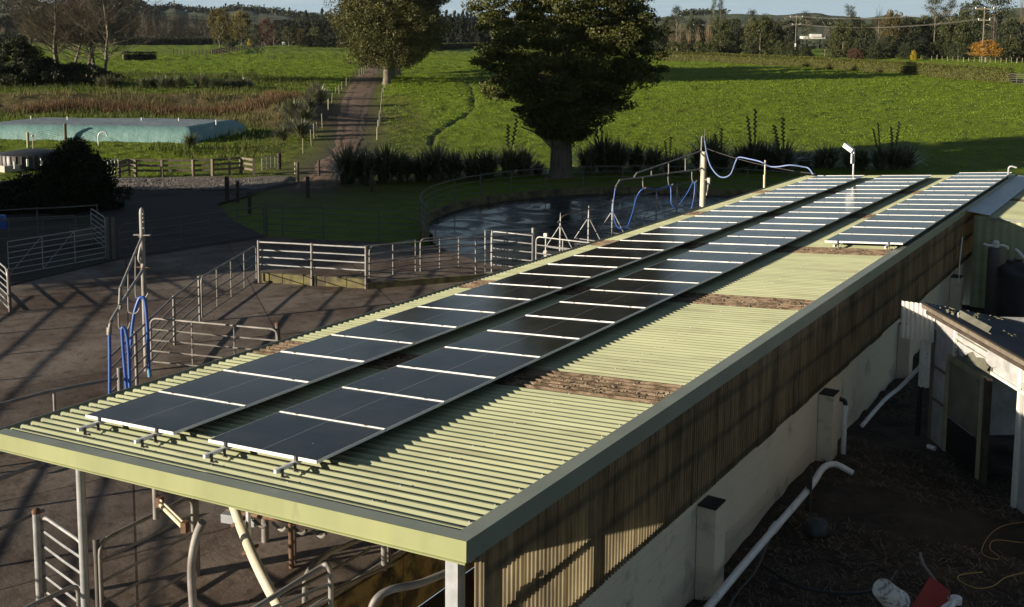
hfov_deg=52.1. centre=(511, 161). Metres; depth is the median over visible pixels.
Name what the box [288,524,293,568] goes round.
pipe post
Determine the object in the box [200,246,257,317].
pipe gate
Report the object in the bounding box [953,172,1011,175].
solar panel
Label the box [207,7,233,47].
olive tree
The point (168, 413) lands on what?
solar panel
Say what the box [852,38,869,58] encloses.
dark tree
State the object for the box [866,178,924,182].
solar panel
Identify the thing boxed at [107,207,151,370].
hose pole
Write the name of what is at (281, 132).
flax clump
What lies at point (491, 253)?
race posts
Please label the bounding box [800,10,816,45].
pine tree
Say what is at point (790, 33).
dark tree
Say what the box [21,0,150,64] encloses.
bare tree
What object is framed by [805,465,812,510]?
stake
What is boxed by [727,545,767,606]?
black hose
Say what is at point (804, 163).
flax clump
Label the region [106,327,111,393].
blue hose
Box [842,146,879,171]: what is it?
flax clump
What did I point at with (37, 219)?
shade fence
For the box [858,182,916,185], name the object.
solar panel
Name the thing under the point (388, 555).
pipe post
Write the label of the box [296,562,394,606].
bail pipe
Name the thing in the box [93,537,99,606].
pipe post
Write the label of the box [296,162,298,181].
timber post
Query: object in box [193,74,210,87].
flax clump
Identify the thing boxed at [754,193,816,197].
solar panel
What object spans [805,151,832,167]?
flax clump
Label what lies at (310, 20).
dark tree
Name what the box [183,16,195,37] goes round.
bare tree
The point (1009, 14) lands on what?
pine tree
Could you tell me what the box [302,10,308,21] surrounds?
conifer tree
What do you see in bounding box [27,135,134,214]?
dark bush
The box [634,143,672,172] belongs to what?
flax clump
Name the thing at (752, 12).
pine tree
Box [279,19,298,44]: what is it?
dark tree
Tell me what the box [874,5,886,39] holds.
bare tree
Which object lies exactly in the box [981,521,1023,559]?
yellow rope
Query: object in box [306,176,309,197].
timber post
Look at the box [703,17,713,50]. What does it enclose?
bare tree
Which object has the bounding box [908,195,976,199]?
solar panel
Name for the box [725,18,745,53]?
dark tree
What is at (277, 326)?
pipe post
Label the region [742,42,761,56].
dark tree
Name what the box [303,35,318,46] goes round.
dark tree
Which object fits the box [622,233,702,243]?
solar panel
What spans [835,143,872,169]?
flax clump
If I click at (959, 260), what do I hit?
wire
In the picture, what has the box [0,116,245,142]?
storage bladder
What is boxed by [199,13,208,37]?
bare tree
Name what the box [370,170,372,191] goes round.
timber post
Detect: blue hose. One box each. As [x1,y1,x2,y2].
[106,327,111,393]
[120,326,130,388]
[129,296,151,376]
[613,185,675,229]
[679,181,694,208]
[704,138,813,177]
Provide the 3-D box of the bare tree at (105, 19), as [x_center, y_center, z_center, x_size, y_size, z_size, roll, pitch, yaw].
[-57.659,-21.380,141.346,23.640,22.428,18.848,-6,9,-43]
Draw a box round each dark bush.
[0,168,94,214]
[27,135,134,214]
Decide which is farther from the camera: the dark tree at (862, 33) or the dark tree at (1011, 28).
the dark tree at (862, 33)
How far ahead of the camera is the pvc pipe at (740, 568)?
14.97 m
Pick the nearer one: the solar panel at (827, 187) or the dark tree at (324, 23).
the solar panel at (827, 187)
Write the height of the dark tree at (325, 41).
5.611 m
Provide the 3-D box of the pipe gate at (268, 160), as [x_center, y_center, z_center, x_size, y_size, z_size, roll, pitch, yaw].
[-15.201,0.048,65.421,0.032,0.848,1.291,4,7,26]
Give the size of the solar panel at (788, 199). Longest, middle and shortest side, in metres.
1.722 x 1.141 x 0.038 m
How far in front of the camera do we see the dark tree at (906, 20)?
369.98 m
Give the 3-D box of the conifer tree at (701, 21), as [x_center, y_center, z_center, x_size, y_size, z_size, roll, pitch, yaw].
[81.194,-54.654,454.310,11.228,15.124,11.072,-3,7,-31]
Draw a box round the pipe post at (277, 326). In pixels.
[275,322,279,339]
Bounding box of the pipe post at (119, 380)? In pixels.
[117,367,122,390]
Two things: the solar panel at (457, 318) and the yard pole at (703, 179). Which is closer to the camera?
the solar panel at (457, 318)
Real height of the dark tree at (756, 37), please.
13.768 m
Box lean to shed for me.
[967,175,1023,307]
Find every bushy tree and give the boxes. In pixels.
[222,26,239,46]
[665,39,678,53]
[677,39,693,52]
[691,41,705,53]
[704,16,733,54]
[704,39,719,54]
[740,13,779,54]
[773,40,786,57]
[825,23,859,57]
[827,17,847,52]
[879,9,909,45]
[927,39,956,58]
[933,17,976,57]
[999,36,1023,60]
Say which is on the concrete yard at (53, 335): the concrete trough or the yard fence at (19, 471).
the yard fence at (19, 471)
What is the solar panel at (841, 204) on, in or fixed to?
on the mounting rail at (224, 448)
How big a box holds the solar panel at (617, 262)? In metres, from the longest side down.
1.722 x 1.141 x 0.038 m
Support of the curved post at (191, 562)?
attached to the milking shed at (666, 452)
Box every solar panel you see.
[85,391,244,434]
[161,370,308,407]
[208,411,384,463]
[224,351,363,383]
[282,334,412,362]
[282,387,443,431]
[334,320,455,344]
[343,366,494,403]
[377,306,494,328]
[397,347,539,379]
[420,294,529,313]
[445,330,579,358]
[457,283,561,300]
[489,315,614,339]
[491,273,590,288]
[521,264,616,278]
[527,301,645,323]
[548,255,641,268]
[561,289,673,308]
[576,247,663,258]
[593,278,698,295]
[601,240,683,250]
[621,268,721,284]
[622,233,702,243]
[644,227,720,236]
[646,259,742,273]
[662,221,736,229]
[669,251,761,263]
[680,216,752,223]
[690,243,779,254]
[696,210,766,217]
[710,236,795,246]
[711,206,780,212]
[726,201,792,206]
[728,229,810,238]
[741,197,804,202]
[746,223,824,231]
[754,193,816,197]
[762,217,837,225]
[766,189,826,193]
[777,212,850,219]
[778,185,836,189]
[790,182,846,185]
[790,207,861,213]
[800,178,855,182]
[802,202,872,207]
[809,175,863,178]
[815,197,882,202]
[825,233,913,244]
[828,193,891,198]
[838,189,900,193]
[841,227,924,236]
[848,185,908,189]
[852,220,935,229]
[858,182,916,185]
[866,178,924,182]
[867,214,944,222]
[876,175,931,178]
[878,209,953,216]
[888,204,961,210]
[898,199,969,205]
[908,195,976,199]
[916,190,982,195]
[926,186,989,191]
[934,183,995,186]
[940,179,1000,182]
[947,175,1006,179]
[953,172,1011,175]
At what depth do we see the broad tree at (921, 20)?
450.17 m
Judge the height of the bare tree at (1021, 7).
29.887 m
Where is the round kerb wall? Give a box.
[421,186,753,242]
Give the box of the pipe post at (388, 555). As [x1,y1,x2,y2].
[387,547,390,563]
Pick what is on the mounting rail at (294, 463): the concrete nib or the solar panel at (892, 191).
the solar panel at (892, 191)
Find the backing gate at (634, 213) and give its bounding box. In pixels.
[547,176,713,250]
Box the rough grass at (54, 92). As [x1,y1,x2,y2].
[0,69,322,158]
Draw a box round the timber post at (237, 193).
[236,181,239,202]
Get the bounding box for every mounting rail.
[77,178,816,435]
[134,178,856,447]
[203,206,812,462]
[274,181,907,477]
[833,175,962,248]
[884,175,997,249]
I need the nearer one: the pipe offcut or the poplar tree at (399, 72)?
the pipe offcut
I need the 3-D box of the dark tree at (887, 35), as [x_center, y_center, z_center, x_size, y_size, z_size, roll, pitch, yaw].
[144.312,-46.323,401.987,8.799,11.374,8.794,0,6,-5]
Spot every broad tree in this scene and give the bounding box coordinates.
[281,26,296,45]
[306,27,322,39]
[654,26,675,45]
[916,14,926,34]
[953,15,972,34]
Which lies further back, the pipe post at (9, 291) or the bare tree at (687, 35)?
the bare tree at (687, 35)
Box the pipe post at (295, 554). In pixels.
[293,524,296,563]
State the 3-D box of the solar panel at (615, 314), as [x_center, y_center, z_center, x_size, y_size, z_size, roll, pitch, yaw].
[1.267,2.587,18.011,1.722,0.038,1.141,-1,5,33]
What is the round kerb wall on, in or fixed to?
on the round yard floor at (541, 215)
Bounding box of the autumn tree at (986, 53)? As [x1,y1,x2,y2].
[966,39,1003,61]
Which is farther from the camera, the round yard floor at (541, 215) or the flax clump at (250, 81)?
the flax clump at (250, 81)
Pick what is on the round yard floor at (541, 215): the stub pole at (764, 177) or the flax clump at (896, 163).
the stub pole at (764, 177)
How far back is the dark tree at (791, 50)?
325.91 m
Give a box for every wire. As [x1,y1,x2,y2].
[706,148,814,173]
[958,237,962,281]
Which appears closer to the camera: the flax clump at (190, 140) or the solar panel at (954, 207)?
the solar panel at (954, 207)
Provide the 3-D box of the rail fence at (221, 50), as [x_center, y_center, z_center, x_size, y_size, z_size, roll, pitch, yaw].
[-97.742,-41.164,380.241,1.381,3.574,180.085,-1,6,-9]
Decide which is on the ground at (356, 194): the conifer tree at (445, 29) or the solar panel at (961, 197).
the conifer tree at (445, 29)
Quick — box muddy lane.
[98,181,304,260]
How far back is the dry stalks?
15.31 m
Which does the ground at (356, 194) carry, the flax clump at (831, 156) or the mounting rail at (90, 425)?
the flax clump at (831, 156)
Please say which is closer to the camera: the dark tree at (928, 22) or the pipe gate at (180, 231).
the pipe gate at (180, 231)
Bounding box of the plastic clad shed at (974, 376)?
[900,301,1023,513]
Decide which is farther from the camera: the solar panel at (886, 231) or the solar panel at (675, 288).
the solar panel at (886, 231)
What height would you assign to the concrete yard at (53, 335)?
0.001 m
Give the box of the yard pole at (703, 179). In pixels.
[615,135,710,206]
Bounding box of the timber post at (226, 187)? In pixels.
[225,176,228,201]
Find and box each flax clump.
[92,75,104,87]
[94,73,121,87]
[114,77,121,86]
[134,76,150,88]
[147,75,161,87]
[151,74,169,88]
[164,76,176,87]
[170,73,192,88]
[175,130,200,148]
[190,72,209,86]
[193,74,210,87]
[209,77,227,87]
[221,80,232,87]
[225,77,238,88]
[229,75,251,87]
[245,78,255,88]
[270,123,293,140]
[275,96,312,119]
[276,116,301,133]
[284,105,324,124]
[287,116,319,138]
[298,95,323,111]
[302,81,320,98]
[302,82,336,104]
[310,138,386,184]
[329,144,393,183]
[364,141,414,183]
[386,149,426,181]
[402,149,445,181]
[414,142,462,181]
[431,148,477,179]
[453,147,500,180]
[465,146,508,177]
[490,119,532,175]
[503,143,546,175]
[526,160,549,174]
[572,141,613,174]
[576,115,631,172]
[598,139,642,175]
[623,140,661,172]
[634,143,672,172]
[659,137,683,172]
[664,147,694,174]
[674,144,726,174]
[685,131,746,171]
[709,128,741,172]
[723,140,762,171]
[729,109,777,170]
[740,136,791,171]
[747,117,816,174]
[794,147,818,167]
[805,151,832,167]
[807,140,847,169]
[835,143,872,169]
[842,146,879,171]
[866,123,903,169]
[874,121,918,170]
[894,141,932,169]
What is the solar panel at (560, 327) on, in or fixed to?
on the mounting rail at (294, 463)
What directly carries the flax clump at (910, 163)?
on the ground at (356, 194)
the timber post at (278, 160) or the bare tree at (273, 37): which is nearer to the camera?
the timber post at (278, 160)
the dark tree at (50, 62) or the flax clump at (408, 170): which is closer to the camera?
the flax clump at (408, 170)
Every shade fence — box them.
[0,204,98,240]
[267,205,427,240]
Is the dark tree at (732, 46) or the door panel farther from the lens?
the dark tree at (732, 46)
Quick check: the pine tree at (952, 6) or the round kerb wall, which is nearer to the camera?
the round kerb wall
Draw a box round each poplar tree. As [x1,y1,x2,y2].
[323,0,455,84]
[329,0,444,79]
[345,1,434,76]
[350,19,443,74]
[398,32,441,74]
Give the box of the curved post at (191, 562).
[187,519,205,606]
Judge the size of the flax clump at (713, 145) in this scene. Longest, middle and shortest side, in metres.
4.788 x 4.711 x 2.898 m
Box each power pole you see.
[790,16,796,48]
[975,7,993,61]
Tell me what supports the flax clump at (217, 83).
on the ground at (356, 194)
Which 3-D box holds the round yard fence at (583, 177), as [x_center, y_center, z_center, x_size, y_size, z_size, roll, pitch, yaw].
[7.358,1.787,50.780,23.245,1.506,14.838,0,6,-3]
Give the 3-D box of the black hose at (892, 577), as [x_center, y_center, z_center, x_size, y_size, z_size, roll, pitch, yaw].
[4.198,5.525,14.106,1.785,0.111,0.990,4,7,26]
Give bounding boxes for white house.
[800,34,823,38]
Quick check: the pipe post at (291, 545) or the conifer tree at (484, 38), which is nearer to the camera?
the pipe post at (291, 545)
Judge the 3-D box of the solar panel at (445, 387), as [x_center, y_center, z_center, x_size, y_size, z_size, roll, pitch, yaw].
[-1.255,2.998,14.169,1.722,0.038,1.141,-1,5,33]
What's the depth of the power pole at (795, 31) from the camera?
411.15 m
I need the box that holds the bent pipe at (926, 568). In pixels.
[919,552,949,600]
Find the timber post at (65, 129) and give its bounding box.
[63,123,66,140]
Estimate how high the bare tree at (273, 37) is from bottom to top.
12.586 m
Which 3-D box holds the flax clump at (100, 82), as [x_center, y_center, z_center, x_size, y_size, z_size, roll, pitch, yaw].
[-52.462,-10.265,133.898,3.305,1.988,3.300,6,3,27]
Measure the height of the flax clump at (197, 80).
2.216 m
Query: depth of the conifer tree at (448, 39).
553.02 m
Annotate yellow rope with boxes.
[957,572,1022,588]
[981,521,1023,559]
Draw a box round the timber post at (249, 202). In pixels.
[247,191,251,213]
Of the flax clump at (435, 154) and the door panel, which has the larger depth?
the flax clump at (435, 154)
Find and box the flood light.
[843,143,854,174]
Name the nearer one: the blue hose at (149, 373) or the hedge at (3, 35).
the blue hose at (149, 373)
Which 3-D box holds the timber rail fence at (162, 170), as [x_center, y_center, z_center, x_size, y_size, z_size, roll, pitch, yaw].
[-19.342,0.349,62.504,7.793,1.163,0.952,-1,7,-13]
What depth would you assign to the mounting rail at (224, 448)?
11.98 m
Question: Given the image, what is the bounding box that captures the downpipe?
[839,396,848,454]
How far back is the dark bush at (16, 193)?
50.32 m
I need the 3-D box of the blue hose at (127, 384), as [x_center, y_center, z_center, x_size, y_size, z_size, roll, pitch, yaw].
[-7.877,4.146,21.436,0.148,1.573,0.306,-5,8,-39]
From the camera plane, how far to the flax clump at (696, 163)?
66.04 m
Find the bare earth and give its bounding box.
[0,202,118,286]
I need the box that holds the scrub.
[0,31,998,48]
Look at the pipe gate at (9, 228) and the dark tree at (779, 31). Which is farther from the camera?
the dark tree at (779, 31)
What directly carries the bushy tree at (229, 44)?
on the ground at (356, 194)
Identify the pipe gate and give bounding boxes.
[0,215,76,248]
[0,263,7,307]
[7,227,105,274]
[23,585,80,606]
[41,516,79,606]
[90,208,105,246]
[98,497,196,606]
[118,207,264,255]
[150,318,278,366]
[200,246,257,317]
[262,155,274,169]
[369,239,415,280]
[420,235,458,271]
[493,231,532,266]
[535,236,589,259]
[1010,73,1023,83]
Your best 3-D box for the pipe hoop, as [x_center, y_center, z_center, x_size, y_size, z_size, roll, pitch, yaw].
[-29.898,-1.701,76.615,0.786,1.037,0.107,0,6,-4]
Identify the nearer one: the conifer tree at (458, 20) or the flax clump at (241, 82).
the flax clump at (241, 82)
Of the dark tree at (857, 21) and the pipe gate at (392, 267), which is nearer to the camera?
the pipe gate at (392, 267)
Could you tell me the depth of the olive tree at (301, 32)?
504.74 m
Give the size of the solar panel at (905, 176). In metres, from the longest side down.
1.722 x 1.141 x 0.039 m
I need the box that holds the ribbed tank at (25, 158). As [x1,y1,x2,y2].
[0,148,53,168]
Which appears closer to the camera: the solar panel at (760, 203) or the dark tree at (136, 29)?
the solar panel at (760, 203)
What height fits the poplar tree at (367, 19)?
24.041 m
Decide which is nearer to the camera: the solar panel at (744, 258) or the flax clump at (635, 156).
the solar panel at (744, 258)
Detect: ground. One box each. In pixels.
[0,42,1023,285]
[685,304,1023,606]
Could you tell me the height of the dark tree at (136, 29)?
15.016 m
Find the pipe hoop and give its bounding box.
[98,131,107,145]
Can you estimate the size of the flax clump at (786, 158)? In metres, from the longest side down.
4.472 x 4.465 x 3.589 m
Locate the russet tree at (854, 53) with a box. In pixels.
[846,48,862,58]
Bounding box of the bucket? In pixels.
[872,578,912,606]
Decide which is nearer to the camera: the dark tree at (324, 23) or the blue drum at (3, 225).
the blue drum at (3, 225)
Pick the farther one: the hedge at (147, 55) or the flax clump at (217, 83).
the hedge at (147, 55)
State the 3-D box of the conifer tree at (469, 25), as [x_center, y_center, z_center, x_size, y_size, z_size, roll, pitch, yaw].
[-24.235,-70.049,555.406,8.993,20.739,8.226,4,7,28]
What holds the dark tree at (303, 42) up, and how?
on the ground at (356, 194)
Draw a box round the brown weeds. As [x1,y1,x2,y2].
[1,88,309,116]
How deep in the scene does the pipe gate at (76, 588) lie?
13.05 m
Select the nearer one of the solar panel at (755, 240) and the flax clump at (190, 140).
the solar panel at (755, 240)
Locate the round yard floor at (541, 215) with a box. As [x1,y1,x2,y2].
[426,193,734,267]
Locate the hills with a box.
[0,3,1023,47]
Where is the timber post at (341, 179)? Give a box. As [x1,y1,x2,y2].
[340,167,342,184]
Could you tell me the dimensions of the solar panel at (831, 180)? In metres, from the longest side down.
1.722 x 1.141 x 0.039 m
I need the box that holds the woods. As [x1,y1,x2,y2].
[0,0,1022,40]
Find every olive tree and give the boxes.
[19,21,37,40]
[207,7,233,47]
[228,10,252,45]
[291,28,307,44]
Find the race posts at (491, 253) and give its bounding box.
[484,230,492,272]
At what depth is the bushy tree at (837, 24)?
431.00 m
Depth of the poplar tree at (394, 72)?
173.47 m
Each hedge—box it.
[0,34,25,43]
[112,37,212,44]
[120,51,157,59]
[433,42,490,50]
[653,51,1016,82]
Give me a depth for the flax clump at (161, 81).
133.11 m
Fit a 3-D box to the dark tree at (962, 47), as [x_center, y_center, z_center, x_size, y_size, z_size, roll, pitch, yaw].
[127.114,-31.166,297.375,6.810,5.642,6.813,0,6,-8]
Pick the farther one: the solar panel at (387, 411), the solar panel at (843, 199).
the solar panel at (843, 199)
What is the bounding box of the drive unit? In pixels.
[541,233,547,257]
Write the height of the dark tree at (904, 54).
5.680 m
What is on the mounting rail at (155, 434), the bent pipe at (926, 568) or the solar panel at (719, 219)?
the solar panel at (719, 219)
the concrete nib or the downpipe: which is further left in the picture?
the concrete nib
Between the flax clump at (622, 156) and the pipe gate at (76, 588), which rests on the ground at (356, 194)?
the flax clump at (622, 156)
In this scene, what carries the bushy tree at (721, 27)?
on the ground at (356, 194)
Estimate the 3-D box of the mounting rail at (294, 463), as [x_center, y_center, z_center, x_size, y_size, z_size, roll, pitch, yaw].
[6.141,1.921,24.361,0.098,0.160,31.644,5,8,33]
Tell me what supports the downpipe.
attached to the milking shed at (666, 452)
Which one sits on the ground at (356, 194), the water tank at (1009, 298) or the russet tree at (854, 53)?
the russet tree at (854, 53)
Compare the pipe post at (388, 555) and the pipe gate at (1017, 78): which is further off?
the pipe gate at (1017, 78)
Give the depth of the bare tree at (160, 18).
602.14 m
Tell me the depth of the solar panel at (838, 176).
38.63 m
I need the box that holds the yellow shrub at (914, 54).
[910,49,916,59]
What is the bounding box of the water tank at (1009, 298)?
[994,248,1023,316]
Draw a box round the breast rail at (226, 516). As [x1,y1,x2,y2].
[221,509,326,538]
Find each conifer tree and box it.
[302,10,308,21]
[319,7,326,21]
[439,10,452,41]
[440,15,446,42]
[443,14,457,42]
[450,10,462,42]
[451,13,465,42]
[458,11,468,42]
[459,10,472,42]
[464,13,477,42]
[469,13,481,42]
[474,15,486,42]
[475,22,489,41]
[481,17,491,40]
[690,18,707,50]
[912,36,931,58]
[991,18,1006,42]
[1007,24,1023,59]
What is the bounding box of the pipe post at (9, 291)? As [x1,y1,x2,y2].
[6,268,11,312]
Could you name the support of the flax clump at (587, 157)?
on the ground at (356, 194)
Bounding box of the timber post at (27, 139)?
[26,132,29,147]
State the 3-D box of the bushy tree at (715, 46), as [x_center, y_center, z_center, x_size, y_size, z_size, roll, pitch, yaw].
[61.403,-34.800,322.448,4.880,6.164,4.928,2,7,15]
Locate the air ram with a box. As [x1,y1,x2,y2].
[152,489,189,533]
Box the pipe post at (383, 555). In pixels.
[381,545,386,570]
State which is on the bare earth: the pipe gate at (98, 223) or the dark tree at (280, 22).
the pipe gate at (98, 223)
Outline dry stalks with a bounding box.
[695,346,1023,606]
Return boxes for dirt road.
[294,65,378,188]
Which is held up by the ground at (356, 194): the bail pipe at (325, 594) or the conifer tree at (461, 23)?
the conifer tree at (461, 23)
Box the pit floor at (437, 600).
[419,568,473,606]
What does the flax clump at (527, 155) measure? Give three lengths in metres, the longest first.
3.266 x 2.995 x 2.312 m
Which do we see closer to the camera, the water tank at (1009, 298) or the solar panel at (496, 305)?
the solar panel at (496, 305)
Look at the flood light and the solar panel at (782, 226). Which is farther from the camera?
the flood light
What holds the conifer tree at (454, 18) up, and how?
on the ground at (356, 194)
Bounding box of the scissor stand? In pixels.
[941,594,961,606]
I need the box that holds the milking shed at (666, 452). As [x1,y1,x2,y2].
[0,174,1014,606]
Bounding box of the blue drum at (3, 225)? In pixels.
[0,215,6,228]
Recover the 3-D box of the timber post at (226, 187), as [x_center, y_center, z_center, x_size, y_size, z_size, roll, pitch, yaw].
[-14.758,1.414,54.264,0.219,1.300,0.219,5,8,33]
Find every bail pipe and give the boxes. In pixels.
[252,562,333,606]
[266,547,371,604]
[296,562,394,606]
[302,539,362,606]
[368,569,444,606]
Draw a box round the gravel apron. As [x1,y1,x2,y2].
[112,176,292,189]
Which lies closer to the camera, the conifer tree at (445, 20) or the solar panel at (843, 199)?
the solar panel at (843, 199)
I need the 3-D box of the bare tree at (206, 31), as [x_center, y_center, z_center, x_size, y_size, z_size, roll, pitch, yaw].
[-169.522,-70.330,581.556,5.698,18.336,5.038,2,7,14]
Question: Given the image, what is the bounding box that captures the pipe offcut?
[926,444,935,450]
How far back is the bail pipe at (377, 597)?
9.78 m
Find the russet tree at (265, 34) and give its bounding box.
[257,17,278,45]
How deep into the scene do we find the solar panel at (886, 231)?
25.06 m
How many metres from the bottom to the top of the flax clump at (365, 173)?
2.373 m
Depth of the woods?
1294.76 m
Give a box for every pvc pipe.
[703,461,853,606]
[860,365,918,427]
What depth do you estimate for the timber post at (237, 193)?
53.95 m
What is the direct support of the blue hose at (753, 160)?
hanging from the yard pole at (703, 179)
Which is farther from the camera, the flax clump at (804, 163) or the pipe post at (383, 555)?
the flax clump at (804, 163)
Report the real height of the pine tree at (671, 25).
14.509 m
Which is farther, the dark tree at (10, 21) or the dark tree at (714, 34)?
the dark tree at (10, 21)
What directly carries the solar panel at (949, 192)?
on the mounting rail at (835, 244)
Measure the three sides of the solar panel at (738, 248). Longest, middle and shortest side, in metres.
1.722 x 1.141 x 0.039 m
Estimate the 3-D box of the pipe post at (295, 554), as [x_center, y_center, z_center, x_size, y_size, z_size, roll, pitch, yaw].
[-3.403,5.352,16.351,0.060,1.900,0.060,5,8,33]
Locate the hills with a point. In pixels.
(256, 18)
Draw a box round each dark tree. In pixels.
[0,15,15,33]
[0,35,57,86]
[0,56,86,87]
[5,13,21,33]
[31,61,125,87]
[128,23,144,37]
[248,24,263,46]
[268,19,282,44]
[274,19,293,44]
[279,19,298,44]
[290,17,307,43]
[296,20,311,40]
[297,37,312,46]
[303,18,319,34]
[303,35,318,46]
[309,18,327,35]
[312,35,326,46]
[319,19,331,37]
[319,36,331,46]
[323,19,339,42]
[327,34,340,47]
[331,36,344,47]
[650,29,669,53]
[656,16,677,50]
[682,15,701,50]
[706,29,729,49]
[719,40,738,55]
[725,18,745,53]
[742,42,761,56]
[752,28,768,45]
[759,18,780,49]
[767,22,787,53]
[781,20,800,49]
[782,43,798,55]
[795,46,813,57]
[844,14,867,49]
[850,23,877,54]
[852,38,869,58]
[865,42,884,59]
[868,15,883,38]
[874,36,900,58]
[879,27,896,53]
[894,15,921,54]
[898,41,915,58]
[912,16,941,54]
[922,13,951,50]
[945,42,970,59]
[953,0,992,56]
[987,41,1012,60]
[990,17,1023,51]
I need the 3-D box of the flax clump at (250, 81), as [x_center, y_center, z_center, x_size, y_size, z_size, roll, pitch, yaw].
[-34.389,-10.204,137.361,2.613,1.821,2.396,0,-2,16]
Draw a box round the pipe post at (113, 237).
[111,217,115,258]
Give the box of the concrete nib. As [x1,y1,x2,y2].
[367,272,493,288]
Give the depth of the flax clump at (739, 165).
66.60 m
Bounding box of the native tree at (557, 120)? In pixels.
[461,0,673,178]
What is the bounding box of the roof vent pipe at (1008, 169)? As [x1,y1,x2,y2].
[1007,165,1016,177]
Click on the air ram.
(158, 502)
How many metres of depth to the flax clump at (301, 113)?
91.44 m
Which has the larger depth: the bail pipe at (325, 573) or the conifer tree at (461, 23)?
the conifer tree at (461, 23)
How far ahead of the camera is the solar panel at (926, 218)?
26.98 m
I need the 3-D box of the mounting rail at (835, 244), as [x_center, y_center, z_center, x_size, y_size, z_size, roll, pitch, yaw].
[11.838,1.168,30.572,0.098,0.160,16.649,5,8,33]
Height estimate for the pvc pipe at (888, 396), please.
0.763 m
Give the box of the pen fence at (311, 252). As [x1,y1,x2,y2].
[257,240,366,288]
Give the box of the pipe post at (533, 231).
[531,228,534,259]
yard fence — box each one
[0,377,117,454]
[0,461,44,530]
[107,276,201,391]
[420,166,816,242]
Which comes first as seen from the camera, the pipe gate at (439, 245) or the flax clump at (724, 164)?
the pipe gate at (439, 245)
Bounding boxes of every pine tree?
[663,20,677,38]
[669,6,685,40]
[709,0,717,26]
[715,0,726,27]
[742,10,758,24]
[774,21,787,36]
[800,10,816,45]
[840,4,858,46]
[921,0,954,54]
[939,0,958,42]
[968,0,1017,40]
[991,10,1019,30]
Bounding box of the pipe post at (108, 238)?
[105,217,110,258]
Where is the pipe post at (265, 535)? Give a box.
[261,519,268,542]
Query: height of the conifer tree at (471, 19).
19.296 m
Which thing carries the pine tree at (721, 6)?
on the ground at (356, 194)
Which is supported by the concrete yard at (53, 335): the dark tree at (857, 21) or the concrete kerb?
the concrete kerb
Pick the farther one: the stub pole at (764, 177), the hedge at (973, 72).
the hedge at (973, 72)
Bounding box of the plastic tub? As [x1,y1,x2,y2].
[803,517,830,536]
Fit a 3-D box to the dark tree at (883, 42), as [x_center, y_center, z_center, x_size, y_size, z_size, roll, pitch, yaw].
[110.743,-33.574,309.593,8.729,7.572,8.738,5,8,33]
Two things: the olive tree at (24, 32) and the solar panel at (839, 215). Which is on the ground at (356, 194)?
the olive tree at (24, 32)
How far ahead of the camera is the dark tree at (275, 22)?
655.67 m
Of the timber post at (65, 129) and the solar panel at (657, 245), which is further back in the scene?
the timber post at (65, 129)
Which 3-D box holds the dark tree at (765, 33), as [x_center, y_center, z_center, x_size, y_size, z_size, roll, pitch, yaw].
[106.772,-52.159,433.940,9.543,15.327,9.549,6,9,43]
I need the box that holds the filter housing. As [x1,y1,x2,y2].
[983,240,1008,315]
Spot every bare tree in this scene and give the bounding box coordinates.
[0,0,86,61]
[0,0,115,62]
[6,0,172,69]
[18,0,140,64]
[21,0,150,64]
[53,0,135,75]
[155,13,165,35]
[156,19,164,39]
[164,17,172,39]
[164,25,173,39]
[170,12,179,35]
[175,13,184,35]
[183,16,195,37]
[186,22,193,37]
[190,22,198,37]
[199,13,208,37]
[202,24,210,37]
[203,14,209,35]
[269,27,279,45]
[672,23,686,50]
[675,28,685,42]
[686,27,691,49]
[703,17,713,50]
[805,27,810,50]
[819,27,831,55]
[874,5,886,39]
[985,13,998,41]
[1018,0,1023,33]
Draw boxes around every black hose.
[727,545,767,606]
[759,540,897,594]
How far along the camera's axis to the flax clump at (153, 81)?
133.50 m
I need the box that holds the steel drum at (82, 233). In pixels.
[69,224,92,246]
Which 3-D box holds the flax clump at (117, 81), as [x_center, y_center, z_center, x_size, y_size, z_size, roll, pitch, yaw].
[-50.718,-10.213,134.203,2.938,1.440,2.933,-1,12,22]
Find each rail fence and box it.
[117,157,254,176]
[211,44,263,54]
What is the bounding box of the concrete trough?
[0,165,24,172]
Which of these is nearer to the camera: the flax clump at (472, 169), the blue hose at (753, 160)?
the blue hose at (753, 160)
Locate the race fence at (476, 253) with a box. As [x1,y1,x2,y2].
[360,233,534,273]
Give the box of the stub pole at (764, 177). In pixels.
[763,160,765,187]
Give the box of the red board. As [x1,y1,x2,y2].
[911,576,949,606]
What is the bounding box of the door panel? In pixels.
[946,417,976,473]
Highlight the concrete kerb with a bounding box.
[262,272,369,287]
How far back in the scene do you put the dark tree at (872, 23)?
461.01 m
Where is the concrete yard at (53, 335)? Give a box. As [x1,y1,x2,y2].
[0,237,506,606]
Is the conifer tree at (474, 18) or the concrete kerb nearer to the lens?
the concrete kerb
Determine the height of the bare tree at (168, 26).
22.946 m
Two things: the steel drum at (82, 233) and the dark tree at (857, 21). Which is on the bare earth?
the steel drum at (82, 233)
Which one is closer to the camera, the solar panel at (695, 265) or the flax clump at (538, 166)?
the solar panel at (695, 265)
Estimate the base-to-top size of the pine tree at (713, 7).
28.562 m
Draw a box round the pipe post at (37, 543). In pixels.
[31,508,43,600]
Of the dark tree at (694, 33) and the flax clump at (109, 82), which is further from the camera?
the dark tree at (694, 33)
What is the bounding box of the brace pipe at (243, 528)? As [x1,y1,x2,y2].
[229,507,284,606]
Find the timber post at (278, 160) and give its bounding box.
[277,153,280,168]

